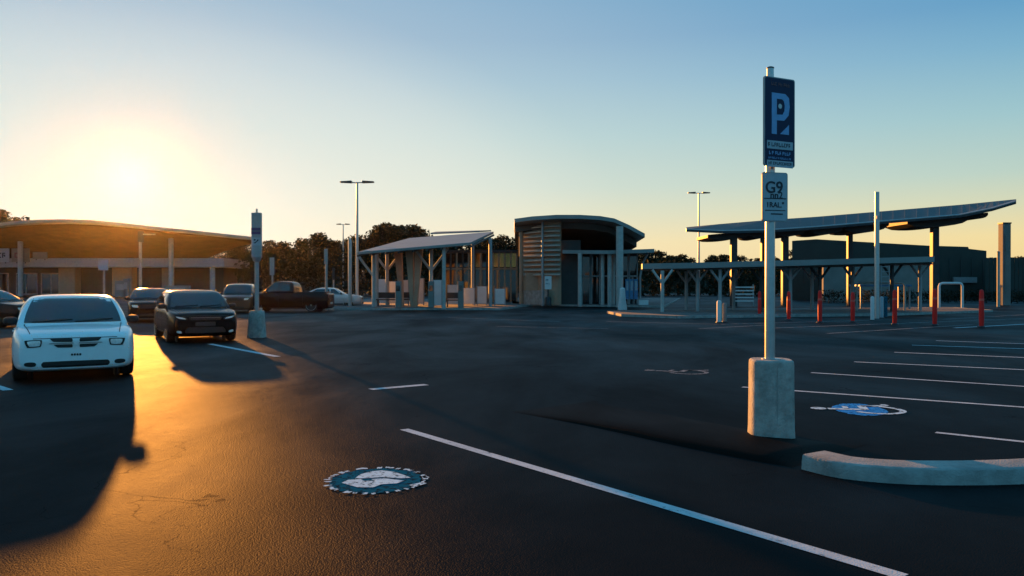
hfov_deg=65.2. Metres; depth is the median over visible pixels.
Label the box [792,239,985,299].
dark shed
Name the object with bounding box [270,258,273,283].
narrow sign
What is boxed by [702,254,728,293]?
broadleaf tree
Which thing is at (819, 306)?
red bollard
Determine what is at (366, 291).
hill
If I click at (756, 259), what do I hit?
broadleaf tree
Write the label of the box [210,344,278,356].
painted line
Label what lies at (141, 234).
slim post
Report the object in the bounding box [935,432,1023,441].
painted line
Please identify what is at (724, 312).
short post
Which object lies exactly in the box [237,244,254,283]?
broadleaf tree
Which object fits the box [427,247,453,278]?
broadleaf tree
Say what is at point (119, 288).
cabinet
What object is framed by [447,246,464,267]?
broadleaf tree
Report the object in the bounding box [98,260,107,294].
sign
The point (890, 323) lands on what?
painted line
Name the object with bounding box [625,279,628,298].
blue poster board
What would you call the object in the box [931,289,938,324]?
red bollard
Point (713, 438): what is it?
asphalt berm
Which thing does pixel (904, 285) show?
metal hoop
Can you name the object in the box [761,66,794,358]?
parking sign
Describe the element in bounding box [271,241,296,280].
broadleaf tree
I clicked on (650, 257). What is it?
broadleaf tree
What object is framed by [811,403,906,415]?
painted wheelchair symbol
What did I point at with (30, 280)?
window
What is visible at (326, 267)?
narrow sign
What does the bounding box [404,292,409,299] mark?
bench
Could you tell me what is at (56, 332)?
car
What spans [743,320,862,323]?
painted line
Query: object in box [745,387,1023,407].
painted line
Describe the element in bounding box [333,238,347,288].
broadleaf tree
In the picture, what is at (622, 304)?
wrapped post base
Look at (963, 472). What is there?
kerb
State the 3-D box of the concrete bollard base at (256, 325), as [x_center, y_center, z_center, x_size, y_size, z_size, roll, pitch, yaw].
[-7.752,1.063,24.304,0.500,0.920,0.500,0,0,0]
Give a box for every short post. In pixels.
[716,300,722,322]
[722,303,727,321]
[870,296,873,319]
[879,296,883,317]
[884,296,886,316]
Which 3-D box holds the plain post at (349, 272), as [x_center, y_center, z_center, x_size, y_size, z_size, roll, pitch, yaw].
[-11.340,-1.048,55.996,0.260,4.848,0.260,0,0,0]
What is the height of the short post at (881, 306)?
1.062 m
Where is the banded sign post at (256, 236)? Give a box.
[251,209,261,310]
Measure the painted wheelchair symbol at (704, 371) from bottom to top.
0.001 m
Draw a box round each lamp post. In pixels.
[336,223,349,290]
[340,180,373,294]
[688,192,709,298]
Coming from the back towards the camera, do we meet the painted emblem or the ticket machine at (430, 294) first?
the ticket machine at (430, 294)
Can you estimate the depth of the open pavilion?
52.91 m
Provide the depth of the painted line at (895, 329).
28.56 m
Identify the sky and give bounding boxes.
[0,0,1023,270]
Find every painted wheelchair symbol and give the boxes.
[646,370,708,373]
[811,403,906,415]
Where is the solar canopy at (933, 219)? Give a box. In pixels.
[686,199,1015,306]
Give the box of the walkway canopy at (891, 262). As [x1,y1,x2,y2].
[641,256,933,311]
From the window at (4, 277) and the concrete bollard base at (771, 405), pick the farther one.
the window at (4, 277)
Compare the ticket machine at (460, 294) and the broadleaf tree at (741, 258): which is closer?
the ticket machine at (460, 294)
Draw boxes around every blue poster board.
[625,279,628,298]
[630,279,632,298]
[634,279,637,304]
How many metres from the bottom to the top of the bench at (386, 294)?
0.960 m
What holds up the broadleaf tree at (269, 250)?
on the ground
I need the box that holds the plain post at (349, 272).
[348,238,351,305]
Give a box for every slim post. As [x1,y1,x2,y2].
[138,231,155,287]
[997,251,999,306]
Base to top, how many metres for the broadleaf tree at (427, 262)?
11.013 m
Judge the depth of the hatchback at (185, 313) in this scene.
22.41 m
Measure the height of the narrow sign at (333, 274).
2.922 m
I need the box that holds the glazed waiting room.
[446,250,518,301]
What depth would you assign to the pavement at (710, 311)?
44.35 m
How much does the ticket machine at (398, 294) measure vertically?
1.700 m
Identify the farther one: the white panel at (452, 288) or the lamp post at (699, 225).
the lamp post at (699, 225)
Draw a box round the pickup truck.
[254,281,333,311]
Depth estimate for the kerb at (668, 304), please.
58.65 m
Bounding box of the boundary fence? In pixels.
[985,257,1023,300]
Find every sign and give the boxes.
[0,248,9,262]
[11,248,29,262]
[33,252,47,259]
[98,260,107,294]
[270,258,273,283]
[324,249,327,309]
[332,268,334,287]
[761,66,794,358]
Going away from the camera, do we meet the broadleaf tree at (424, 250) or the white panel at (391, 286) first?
the white panel at (391, 286)
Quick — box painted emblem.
[324,467,428,494]
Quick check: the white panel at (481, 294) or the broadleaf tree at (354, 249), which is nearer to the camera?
the white panel at (481, 294)
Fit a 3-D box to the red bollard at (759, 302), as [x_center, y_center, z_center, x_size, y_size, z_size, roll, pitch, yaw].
[12.697,0.805,41.029,0.300,1.282,0.296,0,0,0]
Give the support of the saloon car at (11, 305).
on the ground
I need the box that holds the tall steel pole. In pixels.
[874,192,889,318]
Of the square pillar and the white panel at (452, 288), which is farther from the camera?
the square pillar
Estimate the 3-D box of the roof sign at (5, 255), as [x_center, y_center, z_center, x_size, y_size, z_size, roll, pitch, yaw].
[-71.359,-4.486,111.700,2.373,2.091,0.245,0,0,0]
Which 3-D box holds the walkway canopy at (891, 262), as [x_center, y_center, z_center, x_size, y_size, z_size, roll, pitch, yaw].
[16.258,-0.235,45.499,18.172,3.106,6.000,0,0,0]
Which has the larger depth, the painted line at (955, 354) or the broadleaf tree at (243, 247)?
the broadleaf tree at (243, 247)
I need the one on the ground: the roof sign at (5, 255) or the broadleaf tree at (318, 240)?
the broadleaf tree at (318, 240)
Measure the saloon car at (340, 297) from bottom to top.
1.461 m
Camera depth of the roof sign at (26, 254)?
111.61 m
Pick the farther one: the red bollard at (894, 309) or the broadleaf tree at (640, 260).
the broadleaf tree at (640, 260)
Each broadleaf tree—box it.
[0,209,29,222]
[213,246,246,275]
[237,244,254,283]
[250,240,285,288]
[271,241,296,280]
[283,239,312,280]
[285,232,336,289]
[319,240,342,286]
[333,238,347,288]
[338,237,371,294]
[347,233,389,294]
[361,224,405,278]
[369,221,422,281]
[379,223,428,277]
[405,233,428,271]
[408,229,450,294]
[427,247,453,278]
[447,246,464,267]
[461,238,495,249]
[479,238,508,249]
[495,234,518,270]
[638,250,664,294]
[638,254,650,275]
[652,251,683,294]
[675,253,694,294]
[688,257,695,294]
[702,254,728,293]
[711,254,729,294]
[737,255,749,292]
[748,258,759,294]
[775,256,780,294]
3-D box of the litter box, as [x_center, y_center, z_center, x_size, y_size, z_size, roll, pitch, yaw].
[9.512,1.010,58.005,0.740,0.435,0.440,0,0,0]
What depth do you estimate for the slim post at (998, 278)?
57.91 m
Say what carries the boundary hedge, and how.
on the ground
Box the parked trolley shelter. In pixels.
[849,285,911,308]
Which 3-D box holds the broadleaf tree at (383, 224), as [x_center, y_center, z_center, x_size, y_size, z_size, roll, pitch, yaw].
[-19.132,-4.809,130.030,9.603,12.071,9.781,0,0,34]
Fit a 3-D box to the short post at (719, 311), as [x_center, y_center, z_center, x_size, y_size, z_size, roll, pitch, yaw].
[8.806,1.004,34.004,0.300,0.960,0.292,0,0,0]
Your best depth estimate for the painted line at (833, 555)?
5.56 m
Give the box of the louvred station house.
[514,215,653,306]
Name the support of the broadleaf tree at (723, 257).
on the ground
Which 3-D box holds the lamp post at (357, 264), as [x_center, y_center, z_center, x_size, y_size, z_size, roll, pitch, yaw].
[-11.610,-3.339,59.987,2.530,9.399,0.398,0,0,0]
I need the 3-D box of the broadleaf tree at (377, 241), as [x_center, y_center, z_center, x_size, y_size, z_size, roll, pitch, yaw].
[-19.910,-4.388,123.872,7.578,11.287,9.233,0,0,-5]
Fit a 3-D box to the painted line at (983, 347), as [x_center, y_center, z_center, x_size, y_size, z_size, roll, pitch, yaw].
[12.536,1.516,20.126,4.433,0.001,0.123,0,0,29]
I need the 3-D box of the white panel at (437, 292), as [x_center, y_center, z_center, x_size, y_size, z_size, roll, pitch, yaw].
[-4.836,0.371,52.002,0.644,1.832,0.120,0,0,0]
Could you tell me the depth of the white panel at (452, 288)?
55.96 m
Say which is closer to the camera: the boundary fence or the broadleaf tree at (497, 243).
the boundary fence
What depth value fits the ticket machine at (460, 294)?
51.30 m
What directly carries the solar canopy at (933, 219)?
on the ground
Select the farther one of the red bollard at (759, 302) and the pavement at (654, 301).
the pavement at (654, 301)
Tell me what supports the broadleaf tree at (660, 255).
on the ground
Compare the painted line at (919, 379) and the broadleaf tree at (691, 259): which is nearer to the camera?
the painted line at (919, 379)
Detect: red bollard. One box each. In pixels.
[758,291,760,313]
[785,291,791,319]
[817,290,822,322]
[849,292,855,321]
[891,290,898,324]
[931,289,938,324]
[977,290,985,326]
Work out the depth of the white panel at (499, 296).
55.96 m
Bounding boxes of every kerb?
[329,301,528,309]
[511,298,680,307]
[607,307,992,318]
[801,451,1023,484]
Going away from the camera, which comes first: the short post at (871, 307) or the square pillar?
the short post at (871, 307)
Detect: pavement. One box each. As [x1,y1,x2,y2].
[333,299,525,307]
[512,298,677,305]
[612,307,978,315]
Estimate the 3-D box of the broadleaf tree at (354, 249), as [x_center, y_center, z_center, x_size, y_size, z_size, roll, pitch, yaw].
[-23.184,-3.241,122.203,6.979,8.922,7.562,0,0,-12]
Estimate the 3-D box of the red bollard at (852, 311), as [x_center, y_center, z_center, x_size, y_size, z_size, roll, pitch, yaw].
[14.658,0.822,34.412,0.300,1.300,0.295,0,0,0]
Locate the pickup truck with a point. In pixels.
(285, 295)
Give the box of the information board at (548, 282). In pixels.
[545,276,551,304]
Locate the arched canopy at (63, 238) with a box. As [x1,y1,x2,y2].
[0,219,250,295]
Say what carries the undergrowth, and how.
on the ground
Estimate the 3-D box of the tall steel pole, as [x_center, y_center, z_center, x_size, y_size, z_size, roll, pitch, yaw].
[17.572,-1.556,37.977,0.717,6.008,0.265,0,0,0]
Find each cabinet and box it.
[115,281,124,296]
[123,279,129,296]
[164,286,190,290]
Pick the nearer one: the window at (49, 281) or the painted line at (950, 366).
the painted line at (950, 366)
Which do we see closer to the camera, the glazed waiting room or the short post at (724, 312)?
the short post at (724, 312)
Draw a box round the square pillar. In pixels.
[998,222,1011,305]
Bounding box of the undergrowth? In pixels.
[234,245,1018,296]
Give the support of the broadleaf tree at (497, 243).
on the ground
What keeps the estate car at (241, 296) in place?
on the ground
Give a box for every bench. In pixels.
[376,292,394,305]
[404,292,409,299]
[446,293,457,306]
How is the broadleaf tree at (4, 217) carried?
on the ground
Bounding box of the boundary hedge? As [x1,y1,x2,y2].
[822,289,1023,302]
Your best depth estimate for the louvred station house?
60.20 m
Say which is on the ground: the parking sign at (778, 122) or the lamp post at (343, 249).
the lamp post at (343, 249)
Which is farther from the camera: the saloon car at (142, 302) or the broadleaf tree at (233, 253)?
the broadleaf tree at (233, 253)
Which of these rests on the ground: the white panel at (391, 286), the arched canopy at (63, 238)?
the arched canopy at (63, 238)
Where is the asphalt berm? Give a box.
[515,401,864,467]
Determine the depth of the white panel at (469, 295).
56.96 m
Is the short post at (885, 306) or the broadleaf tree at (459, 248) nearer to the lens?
the short post at (885, 306)
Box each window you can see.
[0,273,8,291]
[16,273,37,294]
[41,273,57,294]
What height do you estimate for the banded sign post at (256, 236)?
3.127 m
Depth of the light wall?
77.75 m
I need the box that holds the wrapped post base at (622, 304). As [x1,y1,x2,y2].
[618,279,626,309]
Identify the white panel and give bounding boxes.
[379,279,384,302]
[389,281,394,304]
[403,280,408,304]
[418,278,423,304]
[433,280,441,306]
[447,284,457,303]
[464,288,474,304]
[477,286,486,304]
[494,288,505,305]
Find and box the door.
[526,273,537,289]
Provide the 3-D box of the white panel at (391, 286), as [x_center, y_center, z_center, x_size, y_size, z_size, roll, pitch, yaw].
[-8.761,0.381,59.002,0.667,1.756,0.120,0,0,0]
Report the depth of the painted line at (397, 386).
12.55 m
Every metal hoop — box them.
[856,282,905,310]
[938,282,963,307]
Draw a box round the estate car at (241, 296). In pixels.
[219,284,254,312]
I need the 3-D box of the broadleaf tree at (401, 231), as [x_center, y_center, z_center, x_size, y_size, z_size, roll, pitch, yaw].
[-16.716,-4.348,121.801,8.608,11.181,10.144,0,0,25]
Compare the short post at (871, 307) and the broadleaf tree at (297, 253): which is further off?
the broadleaf tree at (297, 253)
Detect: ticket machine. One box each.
[395,281,401,307]
[428,281,433,307]
[458,281,463,307]
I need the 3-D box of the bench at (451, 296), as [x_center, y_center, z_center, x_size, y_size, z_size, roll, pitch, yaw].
[-3.852,0.786,53.514,1.100,0.960,0.470,0,0,0]
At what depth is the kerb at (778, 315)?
40.11 m
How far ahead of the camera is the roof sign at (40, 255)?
111.61 m
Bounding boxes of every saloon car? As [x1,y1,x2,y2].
[0,290,24,326]
[124,288,167,317]
[309,287,363,305]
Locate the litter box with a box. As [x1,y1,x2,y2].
[638,299,648,304]
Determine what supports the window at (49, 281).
in the station building
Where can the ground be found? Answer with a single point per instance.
(192, 456)
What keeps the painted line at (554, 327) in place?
on the ground
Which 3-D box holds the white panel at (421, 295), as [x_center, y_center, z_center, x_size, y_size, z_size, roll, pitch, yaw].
[-6.612,0.271,58.002,0.497,1.984,0.120,0,0,0]
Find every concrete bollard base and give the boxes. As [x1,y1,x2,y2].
[247,308,266,337]
[748,357,794,438]
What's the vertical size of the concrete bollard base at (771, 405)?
0.846 m
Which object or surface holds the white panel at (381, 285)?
on the pavement at (367, 303)
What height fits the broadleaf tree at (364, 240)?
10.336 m
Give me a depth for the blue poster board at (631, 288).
59.48 m
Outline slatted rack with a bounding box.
[735,285,753,305]
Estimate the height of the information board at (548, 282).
2.089 m
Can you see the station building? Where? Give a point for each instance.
(48, 276)
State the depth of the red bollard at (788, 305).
36.30 m
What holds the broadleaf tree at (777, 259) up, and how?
on the ground
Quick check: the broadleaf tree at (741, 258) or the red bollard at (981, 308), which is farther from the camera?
the broadleaf tree at (741, 258)
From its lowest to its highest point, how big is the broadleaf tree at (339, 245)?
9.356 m
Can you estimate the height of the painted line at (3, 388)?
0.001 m
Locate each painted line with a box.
[0,386,12,389]
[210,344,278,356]
[371,384,425,389]
[401,429,907,575]
[501,326,604,328]
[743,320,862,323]
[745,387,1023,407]
[783,318,1023,327]
[811,372,1023,386]
[828,325,961,333]
[865,362,1023,369]
[897,352,1023,357]
[922,345,1022,348]
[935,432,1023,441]
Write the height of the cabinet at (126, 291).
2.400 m
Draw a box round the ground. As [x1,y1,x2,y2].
[0,294,1023,575]
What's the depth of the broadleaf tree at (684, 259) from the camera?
125.68 m
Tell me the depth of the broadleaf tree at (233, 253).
127.12 m
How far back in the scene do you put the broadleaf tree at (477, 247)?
125.03 m
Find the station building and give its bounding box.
[0,258,249,295]
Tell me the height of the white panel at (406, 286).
1.862 m
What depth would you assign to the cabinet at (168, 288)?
103.65 m
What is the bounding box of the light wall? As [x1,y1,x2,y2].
[822,265,929,300]
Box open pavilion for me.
[356,230,493,308]
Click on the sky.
(196, 115)
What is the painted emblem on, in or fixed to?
on the ground
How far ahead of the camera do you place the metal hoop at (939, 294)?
51.94 m
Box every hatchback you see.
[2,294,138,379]
[154,290,236,341]
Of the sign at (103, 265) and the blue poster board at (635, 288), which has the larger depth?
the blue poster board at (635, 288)
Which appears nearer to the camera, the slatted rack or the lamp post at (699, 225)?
the slatted rack
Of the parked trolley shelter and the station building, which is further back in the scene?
the station building
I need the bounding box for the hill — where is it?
[238,270,1018,293]
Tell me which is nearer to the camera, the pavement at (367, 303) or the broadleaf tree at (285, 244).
the pavement at (367, 303)
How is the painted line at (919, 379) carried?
on the ground
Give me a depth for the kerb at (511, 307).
50.63 m
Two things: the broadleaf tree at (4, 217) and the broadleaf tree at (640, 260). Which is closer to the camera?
the broadleaf tree at (640, 260)
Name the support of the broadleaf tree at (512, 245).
on the ground

